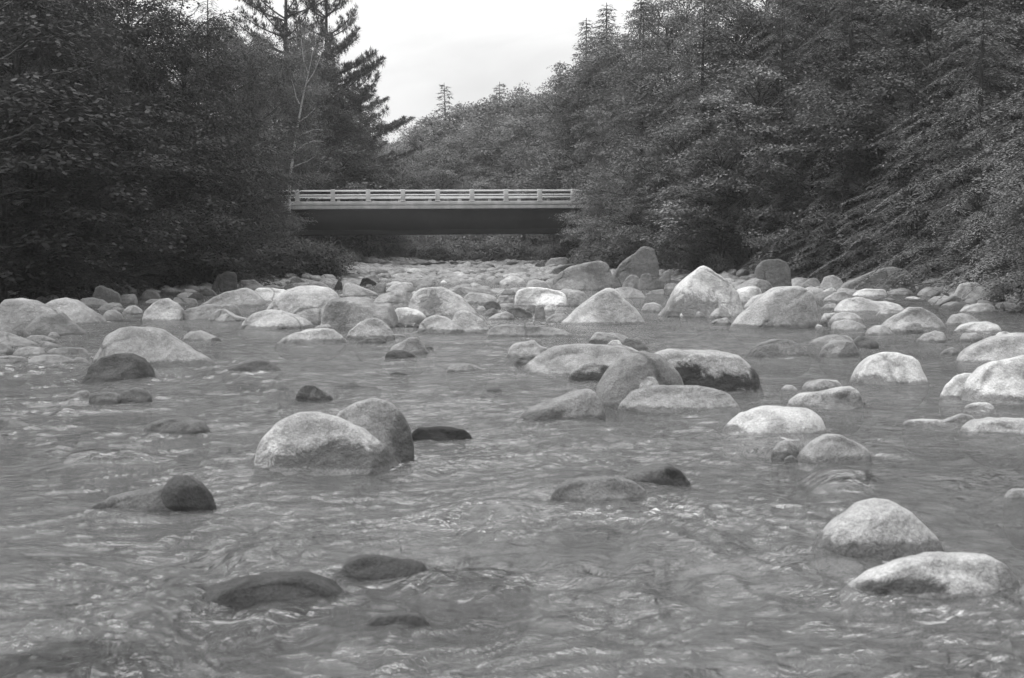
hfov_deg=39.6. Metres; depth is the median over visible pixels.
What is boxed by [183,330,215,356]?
rock
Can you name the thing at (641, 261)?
boulder
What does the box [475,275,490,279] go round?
rock
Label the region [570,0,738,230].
broadleaf tree
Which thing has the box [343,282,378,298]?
boulder
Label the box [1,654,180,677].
rock
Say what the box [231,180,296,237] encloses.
young tree
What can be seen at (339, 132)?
broadleaf tree
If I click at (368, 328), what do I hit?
boulder
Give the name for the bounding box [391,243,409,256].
shrub
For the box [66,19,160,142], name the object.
broadleaf tree
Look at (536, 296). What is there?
boulder
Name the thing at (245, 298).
boulder
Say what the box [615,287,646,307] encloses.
boulder
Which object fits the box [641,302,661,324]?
rock
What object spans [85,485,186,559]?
rock
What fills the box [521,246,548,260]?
shrub
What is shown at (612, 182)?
young tree
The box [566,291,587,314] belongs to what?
rock
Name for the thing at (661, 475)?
rock
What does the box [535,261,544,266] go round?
boulder
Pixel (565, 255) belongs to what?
shrub
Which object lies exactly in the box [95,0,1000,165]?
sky
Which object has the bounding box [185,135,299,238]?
young tree
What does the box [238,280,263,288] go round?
boulder
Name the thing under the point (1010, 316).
rock
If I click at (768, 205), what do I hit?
young tree
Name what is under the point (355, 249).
young tree
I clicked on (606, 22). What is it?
spruce tree
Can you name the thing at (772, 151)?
maple tree
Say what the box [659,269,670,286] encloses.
boulder
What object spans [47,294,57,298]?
rock
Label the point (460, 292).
rock
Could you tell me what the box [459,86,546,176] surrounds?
broadleaf tree
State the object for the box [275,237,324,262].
shrub
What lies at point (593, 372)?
boulder
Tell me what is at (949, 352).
rock
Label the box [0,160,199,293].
young tree
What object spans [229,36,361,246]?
broadleaf tree
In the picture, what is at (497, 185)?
spruce tree
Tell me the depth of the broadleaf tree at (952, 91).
56.91 m
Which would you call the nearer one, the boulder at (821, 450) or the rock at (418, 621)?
the rock at (418, 621)
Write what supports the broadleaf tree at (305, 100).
on the ground
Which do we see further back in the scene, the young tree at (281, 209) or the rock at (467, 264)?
the rock at (467, 264)
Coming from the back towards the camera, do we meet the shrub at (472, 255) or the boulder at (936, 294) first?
the shrub at (472, 255)
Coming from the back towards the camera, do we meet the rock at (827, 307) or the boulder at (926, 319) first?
the rock at (827, 307)
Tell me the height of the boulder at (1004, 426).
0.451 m
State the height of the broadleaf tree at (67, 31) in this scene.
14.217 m
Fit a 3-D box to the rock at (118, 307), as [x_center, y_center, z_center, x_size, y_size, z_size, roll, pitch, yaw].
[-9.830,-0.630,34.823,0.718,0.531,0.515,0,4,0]
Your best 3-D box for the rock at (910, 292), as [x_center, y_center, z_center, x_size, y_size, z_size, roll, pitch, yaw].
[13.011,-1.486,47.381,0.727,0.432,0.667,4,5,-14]
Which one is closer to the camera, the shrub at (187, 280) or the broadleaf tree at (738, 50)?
the shrub at (187, 280)
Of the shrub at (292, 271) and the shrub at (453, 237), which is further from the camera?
the shrub at (453, 237)
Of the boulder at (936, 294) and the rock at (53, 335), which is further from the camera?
the boulder at (936, 294)
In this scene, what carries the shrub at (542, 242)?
on the ground
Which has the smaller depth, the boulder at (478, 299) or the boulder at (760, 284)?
the boulder at (478, 299)
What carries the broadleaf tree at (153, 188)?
on the ground
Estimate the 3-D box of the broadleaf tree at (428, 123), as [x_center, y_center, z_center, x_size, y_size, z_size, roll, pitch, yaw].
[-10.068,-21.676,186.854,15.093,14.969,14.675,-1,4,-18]
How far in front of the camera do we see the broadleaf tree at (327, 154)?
112.21 m
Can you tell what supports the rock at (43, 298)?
on the ground
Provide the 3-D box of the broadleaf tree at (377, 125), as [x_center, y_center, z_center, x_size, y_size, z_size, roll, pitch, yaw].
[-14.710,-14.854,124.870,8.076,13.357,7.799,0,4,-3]
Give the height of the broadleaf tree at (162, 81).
9.347 m
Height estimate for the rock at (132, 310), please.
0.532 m
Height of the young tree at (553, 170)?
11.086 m
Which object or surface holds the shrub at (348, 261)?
on the ground
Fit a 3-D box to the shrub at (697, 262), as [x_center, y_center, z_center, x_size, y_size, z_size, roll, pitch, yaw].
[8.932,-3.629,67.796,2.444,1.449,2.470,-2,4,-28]
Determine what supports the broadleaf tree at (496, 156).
on the ground
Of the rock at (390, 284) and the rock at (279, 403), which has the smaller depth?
the rock at (279, 403)
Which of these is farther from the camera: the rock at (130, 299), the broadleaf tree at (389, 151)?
the broadleaf tree at (389, 151)
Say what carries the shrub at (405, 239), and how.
on the ground
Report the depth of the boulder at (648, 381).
14.05 m
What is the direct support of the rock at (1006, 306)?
in the water
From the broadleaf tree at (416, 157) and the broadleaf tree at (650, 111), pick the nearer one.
the broadleaf tree at (650, 111)
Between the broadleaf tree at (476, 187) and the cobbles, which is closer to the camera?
the cobbles
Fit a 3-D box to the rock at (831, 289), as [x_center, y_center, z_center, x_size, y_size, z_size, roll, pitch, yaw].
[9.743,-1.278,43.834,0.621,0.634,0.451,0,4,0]
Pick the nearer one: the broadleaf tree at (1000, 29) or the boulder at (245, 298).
the boulder at (245, 298)
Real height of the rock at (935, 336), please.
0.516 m
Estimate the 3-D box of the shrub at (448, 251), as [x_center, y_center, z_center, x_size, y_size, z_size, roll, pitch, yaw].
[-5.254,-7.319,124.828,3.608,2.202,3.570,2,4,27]
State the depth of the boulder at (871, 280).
49.35 m
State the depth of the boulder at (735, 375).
15.46 m
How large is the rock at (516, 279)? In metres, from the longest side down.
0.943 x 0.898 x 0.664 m
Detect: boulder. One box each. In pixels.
[0,298,57,336]
[0,332,40,349]
[23,313,88,347]
[46,297,107,338]
[80,353,156,396]
[92,326,216,387]
[93,285,122,305]
[142,298,183,334]
[182,304,241,334]
[200,288,266,316]
[211,271,237,294]
[222,360,282,395]
[237,309,314,344]
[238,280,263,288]
[250,411,399,514]
[255,288,284,309]
[267,285,339,326]
[275,328,346,361]
[290,277,304,283]
[294,385,333,414]
[321,297,398,339]
[336,397,414,502]
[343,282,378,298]
[346,318,394,355]
[374,290,408,309]
[386,282,413,299]
[395,307,425,325]
[406,274,423,277]
[408,286,478,319]
[409,277,434,290]
[417,315,463,349]
[452,310,488,349]
[453,286,497,297]
[454,284,470,286]
[464,293,496,310]
[482,301,501,312]
[485,324,577,353]
[505,267,529,272]
[505,340,548,377]
[507,307,532,325]
[514,287,566,312]
[516,344,637,398]
[517,389,605,450]
[526,279,550,288]
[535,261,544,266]
[545,257,568,265]
[549,261,613,298]
[550,264,574,273]
[559,288,645,338]
[567,362,608,391]
[588,332,627,344]
[596,351,683,436]
[612,246,658,288]
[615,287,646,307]
[617,385,740,440]
[622,275,639,289]
[638,273,663,295]
[638,377,658,388]
[655,348,763,411]
[657,266,743,328]
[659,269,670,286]
[721,405,826,469]
[729,286,818,342]
[735,278,772,292]
[746,339,811,377]
[753,259,791,286]
[796,434,872,495]
[799,278,820,287]
[815,498,943,597]
[820,275,842,289]
[830,319,866,339]
[833,297,903,324]
[840,267,915,295]
[840,551,1020,658]
[849,352,928,411]
[852,289,887,299]
[882,307,947,337]
[890,322,923,350]
[930,291,949,298]
[934,296,964,317]
[939,373,971,419]
[946,313,979,338]
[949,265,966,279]
[954,282,990,300]
[955,332,1023,373]
[958,417,1023,471]
[960,355,1023,417]
[983,290,1005,302]
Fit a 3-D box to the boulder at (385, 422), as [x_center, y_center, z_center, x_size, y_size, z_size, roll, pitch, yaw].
[-1.088,0.830,10.619,0.727,0.786,0.511,0,4,0]
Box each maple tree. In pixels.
[590,123,757,258]
[629,134,800,270]
[641,57,853,252]
[733,128,897,274]
[752,82,967,276]
[964,160,1023,307]
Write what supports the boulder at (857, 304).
on the ground
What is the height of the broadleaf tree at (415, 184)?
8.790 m
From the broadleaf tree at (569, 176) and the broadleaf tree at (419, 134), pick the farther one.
the broadleaf tree at (419, 134)
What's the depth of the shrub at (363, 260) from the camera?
104.62 m
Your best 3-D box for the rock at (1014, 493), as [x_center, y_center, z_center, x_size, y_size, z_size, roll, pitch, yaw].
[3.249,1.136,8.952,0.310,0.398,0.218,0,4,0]
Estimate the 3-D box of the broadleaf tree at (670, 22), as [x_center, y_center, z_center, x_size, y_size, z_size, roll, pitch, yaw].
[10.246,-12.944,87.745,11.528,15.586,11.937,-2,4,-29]
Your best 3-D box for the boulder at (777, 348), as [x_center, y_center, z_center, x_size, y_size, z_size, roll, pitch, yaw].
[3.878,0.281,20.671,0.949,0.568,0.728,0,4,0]
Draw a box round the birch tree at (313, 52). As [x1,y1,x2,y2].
[279,21,341,234]
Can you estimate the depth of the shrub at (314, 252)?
63.63 m
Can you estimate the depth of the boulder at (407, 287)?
48.74 m
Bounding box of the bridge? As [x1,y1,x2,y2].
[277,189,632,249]
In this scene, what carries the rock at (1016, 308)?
on the ground
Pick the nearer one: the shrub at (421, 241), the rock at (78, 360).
the rock at (78, 360)
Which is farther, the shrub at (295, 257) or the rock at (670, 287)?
the shrub at (295, 257)
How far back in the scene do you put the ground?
9.89 m
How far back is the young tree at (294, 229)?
87.81 m
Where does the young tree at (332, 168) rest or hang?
on the ground
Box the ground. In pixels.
[0,39,1023,677]
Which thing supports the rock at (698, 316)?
on the ground
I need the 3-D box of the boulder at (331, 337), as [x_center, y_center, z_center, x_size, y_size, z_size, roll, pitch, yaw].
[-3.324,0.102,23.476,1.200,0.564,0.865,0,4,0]
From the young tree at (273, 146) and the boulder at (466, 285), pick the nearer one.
the boulder at (466, 285)
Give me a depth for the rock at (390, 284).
58.31 m
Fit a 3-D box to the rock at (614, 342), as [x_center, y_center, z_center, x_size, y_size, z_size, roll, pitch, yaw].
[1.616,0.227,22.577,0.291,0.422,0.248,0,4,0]
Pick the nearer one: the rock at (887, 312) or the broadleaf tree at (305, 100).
the rock at (887, 312)
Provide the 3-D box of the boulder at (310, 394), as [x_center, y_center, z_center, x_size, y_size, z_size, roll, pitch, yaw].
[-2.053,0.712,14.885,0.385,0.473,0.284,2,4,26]
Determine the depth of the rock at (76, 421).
13.65 m
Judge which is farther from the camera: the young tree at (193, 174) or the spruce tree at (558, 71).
the spruce tree at (558, 71)
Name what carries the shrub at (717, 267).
on the ground
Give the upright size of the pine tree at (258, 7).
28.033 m
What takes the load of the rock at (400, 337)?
on the ground
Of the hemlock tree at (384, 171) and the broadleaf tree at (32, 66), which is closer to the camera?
the broadleaf tree at (32, 66)
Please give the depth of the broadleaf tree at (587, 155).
110.71 m
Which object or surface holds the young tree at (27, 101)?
on the ground
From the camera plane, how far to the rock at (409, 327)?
27.65 m
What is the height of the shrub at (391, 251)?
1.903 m
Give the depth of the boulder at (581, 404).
13.14 m
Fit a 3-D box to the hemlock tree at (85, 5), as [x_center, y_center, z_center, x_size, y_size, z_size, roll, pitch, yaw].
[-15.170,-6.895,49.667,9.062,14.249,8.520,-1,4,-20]
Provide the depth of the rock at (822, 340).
23.05 m
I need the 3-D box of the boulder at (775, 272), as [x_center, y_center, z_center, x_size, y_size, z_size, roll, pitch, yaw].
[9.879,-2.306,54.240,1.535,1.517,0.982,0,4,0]
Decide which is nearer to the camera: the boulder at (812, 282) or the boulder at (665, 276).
the boulder at (812, 282)
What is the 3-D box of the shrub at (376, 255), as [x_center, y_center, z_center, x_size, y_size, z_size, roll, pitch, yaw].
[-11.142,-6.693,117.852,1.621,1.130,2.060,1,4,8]
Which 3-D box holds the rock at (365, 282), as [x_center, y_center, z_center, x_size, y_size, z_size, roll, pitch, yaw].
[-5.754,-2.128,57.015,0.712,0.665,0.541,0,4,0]
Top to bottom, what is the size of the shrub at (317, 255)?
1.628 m
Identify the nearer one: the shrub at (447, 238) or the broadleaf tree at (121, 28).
the broadleaf tree at (121, 28)
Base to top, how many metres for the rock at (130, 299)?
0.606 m
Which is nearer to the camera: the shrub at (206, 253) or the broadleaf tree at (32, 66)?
the shrub at (206, 253)
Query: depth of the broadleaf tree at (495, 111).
168.80 m
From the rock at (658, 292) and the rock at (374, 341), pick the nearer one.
the rock at (374, 341)
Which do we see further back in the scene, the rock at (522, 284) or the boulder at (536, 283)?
the rock at (522, 284)
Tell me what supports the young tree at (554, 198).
on the ground
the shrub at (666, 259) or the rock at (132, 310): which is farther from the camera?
the shrub at (666, 259)
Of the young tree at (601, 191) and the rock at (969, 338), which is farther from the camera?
the young tree at (601, 191)
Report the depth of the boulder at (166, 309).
30.31 m
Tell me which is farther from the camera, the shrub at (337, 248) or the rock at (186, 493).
the shrub at (337, 248)
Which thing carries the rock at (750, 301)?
on the ground
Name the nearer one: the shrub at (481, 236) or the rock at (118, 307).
the rock at (118, 307)
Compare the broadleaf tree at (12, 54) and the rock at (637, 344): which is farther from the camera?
the broadleaf tree at (12, 54)
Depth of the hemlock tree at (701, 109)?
73.27 m
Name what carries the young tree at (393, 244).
on the ground
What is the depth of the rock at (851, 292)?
45.59 m
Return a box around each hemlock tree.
[0,0,29,185]
[0,0,141,302]
[5,0,198,293]
[158,0,284,237]
[316,41,391,260]
[347,97,408,255]
[347,116,406,243]
[567,9,678,264]
[613,0,762,267]
[697,0,852,263]
[736,0,956,281]
[776,135,905,282]
[810,82,982,282]
[816,0,944,193]
[852,0,1023,308]
[931,13,1023,323]
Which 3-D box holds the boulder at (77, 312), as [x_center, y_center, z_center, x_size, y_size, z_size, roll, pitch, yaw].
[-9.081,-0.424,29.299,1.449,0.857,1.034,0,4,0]
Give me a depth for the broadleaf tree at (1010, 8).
65.13 m
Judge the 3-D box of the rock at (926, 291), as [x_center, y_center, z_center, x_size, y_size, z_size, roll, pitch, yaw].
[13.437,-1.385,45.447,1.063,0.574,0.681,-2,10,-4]
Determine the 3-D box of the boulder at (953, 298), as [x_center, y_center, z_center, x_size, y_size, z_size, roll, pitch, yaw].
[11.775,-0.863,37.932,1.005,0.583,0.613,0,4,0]
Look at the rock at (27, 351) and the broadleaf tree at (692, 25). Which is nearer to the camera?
the rock at (27, 351)
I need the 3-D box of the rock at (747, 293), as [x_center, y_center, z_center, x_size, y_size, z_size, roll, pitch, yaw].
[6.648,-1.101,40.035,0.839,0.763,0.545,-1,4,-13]
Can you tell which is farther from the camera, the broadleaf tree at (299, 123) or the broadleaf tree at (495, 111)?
the broadleaf tree at (495, 111)
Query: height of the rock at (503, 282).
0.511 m
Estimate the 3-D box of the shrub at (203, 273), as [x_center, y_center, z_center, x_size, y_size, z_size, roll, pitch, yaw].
[-12.235,-2.580,54.426,3.473,2.151,3.754,-3,5,-39]
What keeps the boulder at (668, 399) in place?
on the ground
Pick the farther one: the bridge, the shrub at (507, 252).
the shrub at (507, 252)
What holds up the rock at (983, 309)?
on the ground
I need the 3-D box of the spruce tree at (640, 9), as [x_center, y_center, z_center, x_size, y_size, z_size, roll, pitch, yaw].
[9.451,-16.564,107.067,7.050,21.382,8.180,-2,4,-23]
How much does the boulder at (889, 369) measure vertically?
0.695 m
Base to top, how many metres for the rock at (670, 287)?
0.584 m
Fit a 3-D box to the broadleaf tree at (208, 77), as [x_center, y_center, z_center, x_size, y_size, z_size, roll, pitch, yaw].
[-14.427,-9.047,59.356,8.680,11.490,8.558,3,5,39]
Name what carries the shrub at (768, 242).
on the ground
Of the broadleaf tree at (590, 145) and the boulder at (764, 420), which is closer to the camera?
the boulder at (764, 420)
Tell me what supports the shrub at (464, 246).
on the ground
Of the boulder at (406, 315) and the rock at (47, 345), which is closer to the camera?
the rock at (47, 345)
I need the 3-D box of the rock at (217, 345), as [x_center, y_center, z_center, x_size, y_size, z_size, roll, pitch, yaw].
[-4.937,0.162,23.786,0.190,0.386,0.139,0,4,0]
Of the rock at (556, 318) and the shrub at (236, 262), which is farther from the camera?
the shrub at (236, 262)
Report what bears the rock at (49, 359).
on the ground
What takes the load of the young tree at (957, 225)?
on the ground
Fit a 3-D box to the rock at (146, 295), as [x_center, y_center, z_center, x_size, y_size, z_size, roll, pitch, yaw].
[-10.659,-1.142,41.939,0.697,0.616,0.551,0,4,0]
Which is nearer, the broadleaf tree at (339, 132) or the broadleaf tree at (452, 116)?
the broadleaf tree at (339, 132)
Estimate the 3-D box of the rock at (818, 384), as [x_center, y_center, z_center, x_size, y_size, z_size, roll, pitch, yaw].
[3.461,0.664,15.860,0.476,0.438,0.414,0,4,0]
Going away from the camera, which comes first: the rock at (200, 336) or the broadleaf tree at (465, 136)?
the rock at (200, 336)
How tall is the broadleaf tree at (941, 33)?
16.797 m
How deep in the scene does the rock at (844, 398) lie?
14.10 m
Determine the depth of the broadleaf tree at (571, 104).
116.40 m
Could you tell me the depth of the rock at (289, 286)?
51.52 m
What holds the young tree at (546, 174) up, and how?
on the ground
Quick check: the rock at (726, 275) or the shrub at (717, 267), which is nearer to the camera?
the rock at (726, 275)
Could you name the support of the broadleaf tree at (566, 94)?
on the ground
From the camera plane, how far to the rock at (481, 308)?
34.77 m
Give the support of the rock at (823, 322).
on the ground
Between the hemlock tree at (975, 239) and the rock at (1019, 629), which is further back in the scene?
the hemlock tree at (975, 239)
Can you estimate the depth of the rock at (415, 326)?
27.45 m
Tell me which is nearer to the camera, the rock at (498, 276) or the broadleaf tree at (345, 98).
the rock at (498, 276)
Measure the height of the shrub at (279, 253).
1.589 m
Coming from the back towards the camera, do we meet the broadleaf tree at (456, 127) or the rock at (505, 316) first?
the broadleaf tree at (456, 127)
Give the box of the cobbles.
[8,256,1022,316]
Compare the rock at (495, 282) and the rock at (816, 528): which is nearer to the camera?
the rock at (816, 528)
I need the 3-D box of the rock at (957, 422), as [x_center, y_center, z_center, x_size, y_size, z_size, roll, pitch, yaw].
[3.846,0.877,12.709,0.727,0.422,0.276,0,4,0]
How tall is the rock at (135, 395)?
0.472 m
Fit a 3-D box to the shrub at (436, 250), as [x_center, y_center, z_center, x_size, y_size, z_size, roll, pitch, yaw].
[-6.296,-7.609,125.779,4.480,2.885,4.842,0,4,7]
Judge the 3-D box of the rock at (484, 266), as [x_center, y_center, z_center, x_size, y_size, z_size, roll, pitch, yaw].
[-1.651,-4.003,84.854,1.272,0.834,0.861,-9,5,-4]
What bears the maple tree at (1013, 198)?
on the ground
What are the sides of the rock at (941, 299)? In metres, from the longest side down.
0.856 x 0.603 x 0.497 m
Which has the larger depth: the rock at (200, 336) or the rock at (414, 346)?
the rock at (200, 336)
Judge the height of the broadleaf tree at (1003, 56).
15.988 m
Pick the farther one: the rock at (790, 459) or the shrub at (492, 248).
the shrub at (492, 248)
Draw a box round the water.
[0,275,1023,677]
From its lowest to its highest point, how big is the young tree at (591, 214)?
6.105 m
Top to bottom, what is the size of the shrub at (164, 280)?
2.171 m
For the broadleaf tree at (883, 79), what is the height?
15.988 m
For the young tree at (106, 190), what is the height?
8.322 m
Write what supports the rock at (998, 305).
on the ground
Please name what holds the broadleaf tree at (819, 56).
on the ground
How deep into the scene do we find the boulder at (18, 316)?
25.24 m
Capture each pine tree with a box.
[224,0,377,129]
[274,0,390,167]
[346,82,415,243]
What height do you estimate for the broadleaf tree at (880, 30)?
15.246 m
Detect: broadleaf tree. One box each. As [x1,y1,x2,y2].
[0,0,56,75]
[0,0,131,165]
[0,0,177,298]
[0,39,193,299]
[1,0,144,154]
[1,1,112,148]
[3,0,180,103]
[16,0,261,268]
[33,91,199,287]
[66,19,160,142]
[75,0,273,251]
[95,39,247,244]
[152,11,280,207]
[164,21,305,226]
[171,30,318,227]
[171,34,304,237]
[211,30,337,237]
[213,33,325,241]
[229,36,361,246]
[258,67,338,201]
[271,67,389,243]
[296,64,393,242]
[299,99,366,241]
[317,99,387,242]
[337,99,388,243]
[349,133,390,242]
[374,136,392,152]
[374,140,404,169]
[374,165,440,235]
[376,147,432,189]
[385,126,460,184]
[386,138,427,153]
[387,116,465,176]
[387,159,421,192]
[395,151,449,180]
[395,164,444,200]
[396,180,441,239]
[399,148,484,235]
[400,102,484,158]
[408,138,474,188]
[418,191,448,237]
[420,132,490,188]
[425,103,504,184]
[427,93,517,183]
[427,175,487,200]
[441,126,517,192]
[443,176,510,200]
[446,164,504,200]
[450,97,543,166]
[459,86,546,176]
[460,118,544,191]
[465,181,517,200]
[476,172,535,200]
[485,89,550,191]
[488,92,558,192]
[491,129,555,200]
[497,105,562,234]
[500,70,581,246]
[525,76,580,241]
[531,40,627,247]
[533,43,623,239]
[536,12,659,260]
[537,65,610,256]
[564,87,643,242]
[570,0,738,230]
[573,0,758,250]
[576,64,672,248]
[602,0,794,237]
[625,0,803,233]
[668,0,845,232]
[706,0,815,197]
[742,0,912,219]
[750,0,914,192]
[759,0,1004,193]
[770,0,1023,114]
[773,0,913,123]
[777,0,1013,128]
[780,0,1023,278]
[817,0,1023,146]
[876,36,1023,280]
[923,8,1023,92]
[923,23,1022,100]
[927,0,1023,143]
[946,0,1023,70]
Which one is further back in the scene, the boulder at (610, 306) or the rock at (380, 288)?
the rock at (380, 288)
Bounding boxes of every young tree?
[0,0,192,297]
[0,52,199,300]
[0,151,151,303]
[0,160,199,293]
[18,106,260,284]
[114,145,293,285]
[183,112,312,237]
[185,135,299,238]
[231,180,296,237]
[233,185,288,242]
[253,198,303,237]
[275,215,303,241]
[277,165,352,243]
[278,126,383,247]
[280,185,312,241]
[308,180,381,254]
[317,145,418,255]
[346,153,418,256]
[501,140,599,255]
[513,132,615,253]
[539,164,626,260]
[548,164,649,262]
[558,185,636,253]
[566,159,683,254]
[571,143,709,267]
[735,170,819,242]
[857,172,969,280]
[909,183,1023,287]
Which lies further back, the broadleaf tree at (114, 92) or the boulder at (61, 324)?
the broadleaf tree at (114, 92)
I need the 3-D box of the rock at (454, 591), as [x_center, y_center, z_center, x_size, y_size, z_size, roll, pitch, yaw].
[-0.209,1.359,6.789,0.603,0.373,0.267,0,4,0]
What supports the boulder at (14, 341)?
on the ground
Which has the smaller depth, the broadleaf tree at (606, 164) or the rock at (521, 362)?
the rock at (521, 362)
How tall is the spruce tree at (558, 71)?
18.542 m
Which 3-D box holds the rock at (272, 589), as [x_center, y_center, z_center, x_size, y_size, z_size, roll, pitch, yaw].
[-1.163,1.320,6.611,0.814,0.465,0.442,0,4,0]
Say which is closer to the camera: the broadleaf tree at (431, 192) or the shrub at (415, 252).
the shrub at (415, 252)
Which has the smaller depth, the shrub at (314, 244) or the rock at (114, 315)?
the rock at (114, 315)
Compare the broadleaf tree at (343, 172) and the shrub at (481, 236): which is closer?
the broadleaf tree at (343, 172)
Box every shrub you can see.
[132,244,205,297]
[167,243,244,276]
[169,268,199,285]
[170,245,241,285]
[176,243,246,274]
[209,246,249,281]
[211,248,255,277]
[236,245,287,277]
[247,242,299,277]
[257,244,294,267]
[270,237,306,251]
[271,240,331,277]
[273,247,307,276]
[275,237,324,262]
[278,240,344,276]
[287,252,308,273]
[297,254,326,275]
[301,238,360,273]
[301,239,332,252]
[310,242,360,278]
[310,249,343,275]
[336,250,365,261]
[338,253,359,267]
[351,254,371,263]
[363,246,388,257]
[369,252,384,259]
[380,235,428,245]
[380,244,404,256]
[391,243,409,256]
[392,244,413,256]
[400,240,428,258]
[409,235,448,247]
[410,235,433,245]
[417,238,464,260]
[420,247,434,259]
[428,234,492,255]
[433,243,465,261]
[435,235,456,244]
[451,234,501,244]
[452,242,472,258]
[453,236,480,257]
[459,234,491,246]
[463,236,508,260]
[463,243,498,260]
[481,236,507,260]
[487,238,512,251]
[493,234,552,254]
[494,245,522,261]
[499,239,533,260]
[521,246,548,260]
[526,234,560,248]
[535,253,549,260]
[550,247,576,263]
[566,248,593,264]
[576,242,610,266]
[591,241,633,268]
[655,244,689,269]
[670,249,715,272]
[700,253,738,273]
[720,244,758,266]
[753,231,784,250]
[781,246,812,270]
[807,244,857,272]
[996,230,1023,247]
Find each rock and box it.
[0,343,13,355]
[0,356,27,387]
[0,417,35,465]
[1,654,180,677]
[12,346,46,378]
[26,335,59,343]
[26,354,75,386]
[28,363,45,388]
[34,340,62,350]
[36,296,52,302]
[46,347,90,363]
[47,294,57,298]
[48,332,60,343]
[53,413,82,448]
[60,459,162,501]
[68,390,90,429]
[73,357,90,385]
[80,297,107,310]
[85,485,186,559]
[87,392,120,433]
[96,302,124,314]
[103,309,124,335]
[117,387,151,433]
[121,285,137,299]
[121,294,137,308]
[122,305,142,326]
[138,290,160,309]
[139,417,211,467]
[145,299,159,305]
[161,475,216,559]
[172,571,349,674]
[173,297,197,308]
[177,292,192,297]
[179,289,198,293]
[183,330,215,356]
[188,292,204,305]
[201,287,216,301]
[208,309,245,336]
[211,337,221,359]
[276,387,295,418]
[284,283,293,289]
[315,324,332,328]
[331,554,431,643]
[332,382,381,410]
[334,280,342,294]
[355,337,386,362]
[360,278,375,287]
[362,274,379,282]
[364,612,430,677]
[365,284,373,290]
[373,282,385,294]
[384,350,415,376]
[386,281,400,286]
[390,337,428,375]
[390,372,408,399]
[391,274,402,277]
[394,334,406,343]
[397,322,405,335]
[405,584,530,662]
[406,324,412,337]
[407,268,424,273]
[412,426,473,477]
[413,323,418,337]
[426,346,433,369]
[446,363,487,395]
[452,290,463,297]
[460,261,471,267]
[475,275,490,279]
[476,306,485,321]
[478,265,490,268]
[480,388,510,421]
[485,308,498,325]
[487,311,515,328]
[490,278,503,288]
[494,274,503,278]
[497,295,513,304]
[499,279,516,288]
[500,303,514,311]
[501,289,515,301]
[502,282,519,287]
[503,273,517,276]
[504,275,524,283]
[513,355,535,386]
[517,282,526,286]
[526,304,534,321]
[534,305,544,326]
[544,305,554,321]
[545,313,566,328]
[549,476,647,548]
[556,303,566,313]
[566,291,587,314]
[607,340,621,345]
[622,338,649,352]
[623,463,690,525]
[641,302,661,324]
[645,289,665,303]
[664,283,675,297]
[666,315,680,330]
[680,313,688,330]
[695,311,704,330]
[708,307,730,324]
[709,317,730,339]
[719,273,739,279]
[736,286,761,307]
[743,294,761,309]
[771,439,798,495]
[780,385,797,406]
[784,455,798,500]
[786,386,863,435]
[791,277,807,281]
[801,379,842,392]
[805,286,823,305]
[806,482,877,535]
[807,334,852,360]
[814,291,832,305]
[815,324,822,338]
[818,340,860,376]
[820,317,827,335]
[821,304,835,314]
[822,287,836,306]
[822,313,835,333]
[823,291,850,305]
[828,312,864,327]
[837,288,857,297]
[853,336,878,360]
[865,325,893,351]
[875,309,901,324]
[887,289,908,303]
[898,288,913,296]
[902,413,974,460]
[905,296,922,302]
[916,330,946,360]
[917,287,946,303]
[918,278,952,289]
[936,297,951,303]
[939,347,958,376]
[948,302,970,313]
[952,321,1001,343]
[958,303,995,322]
[959,332,983,351]
[963,402,995,418]
[995,303,1004,321]
[995,331,1008,335]
[1000,302,1015,309]
[1003,488,1023,550]
[1006,303,1014,318]
[1007,591,1023,662]
[1013,302,1023,319]
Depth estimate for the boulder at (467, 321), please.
26.22 m
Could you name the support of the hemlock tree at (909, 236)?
on the ground
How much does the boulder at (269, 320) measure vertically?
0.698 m
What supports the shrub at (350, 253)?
on the ground
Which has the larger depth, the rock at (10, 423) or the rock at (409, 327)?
the rock at (409, 327)
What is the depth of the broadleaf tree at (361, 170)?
120.57 m
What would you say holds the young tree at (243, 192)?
on the ground
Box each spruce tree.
[434,84,461,135]
[458,112,483,173]
[481,82,506,135]
[488,170,503,200]
[522,18,594,250]
[541,62,564,199]
[552,3,620,247]
[602,0,667,246]
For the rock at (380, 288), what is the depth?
48.11 m
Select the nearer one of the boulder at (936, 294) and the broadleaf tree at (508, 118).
the boulder at (936, 294)
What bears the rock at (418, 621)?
on the ground
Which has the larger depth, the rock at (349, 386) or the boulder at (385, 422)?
the rock at (349, 386)
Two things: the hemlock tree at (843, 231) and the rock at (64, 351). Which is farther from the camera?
the hemlock tree at (843, 231)
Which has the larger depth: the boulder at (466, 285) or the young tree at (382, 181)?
the young tree at (382, 181)
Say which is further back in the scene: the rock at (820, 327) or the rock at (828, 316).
the rock at (828, 316)
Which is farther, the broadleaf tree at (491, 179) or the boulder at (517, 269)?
the broadleaf tree at (491, 179)
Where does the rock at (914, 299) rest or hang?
on the ground
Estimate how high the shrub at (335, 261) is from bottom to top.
2.062 m
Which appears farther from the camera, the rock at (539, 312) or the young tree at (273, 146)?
the young tree at (273, 146)
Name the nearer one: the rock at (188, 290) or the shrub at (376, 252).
the rock at (188, 290)
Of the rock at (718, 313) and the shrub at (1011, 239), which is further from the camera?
the shrub at (1011, 239)
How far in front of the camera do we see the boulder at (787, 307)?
27.53 m
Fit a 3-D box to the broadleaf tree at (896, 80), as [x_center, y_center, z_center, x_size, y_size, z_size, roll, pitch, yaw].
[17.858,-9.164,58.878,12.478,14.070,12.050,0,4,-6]
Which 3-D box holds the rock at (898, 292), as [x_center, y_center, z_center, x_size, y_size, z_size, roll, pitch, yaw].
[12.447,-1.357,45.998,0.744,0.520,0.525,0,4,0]

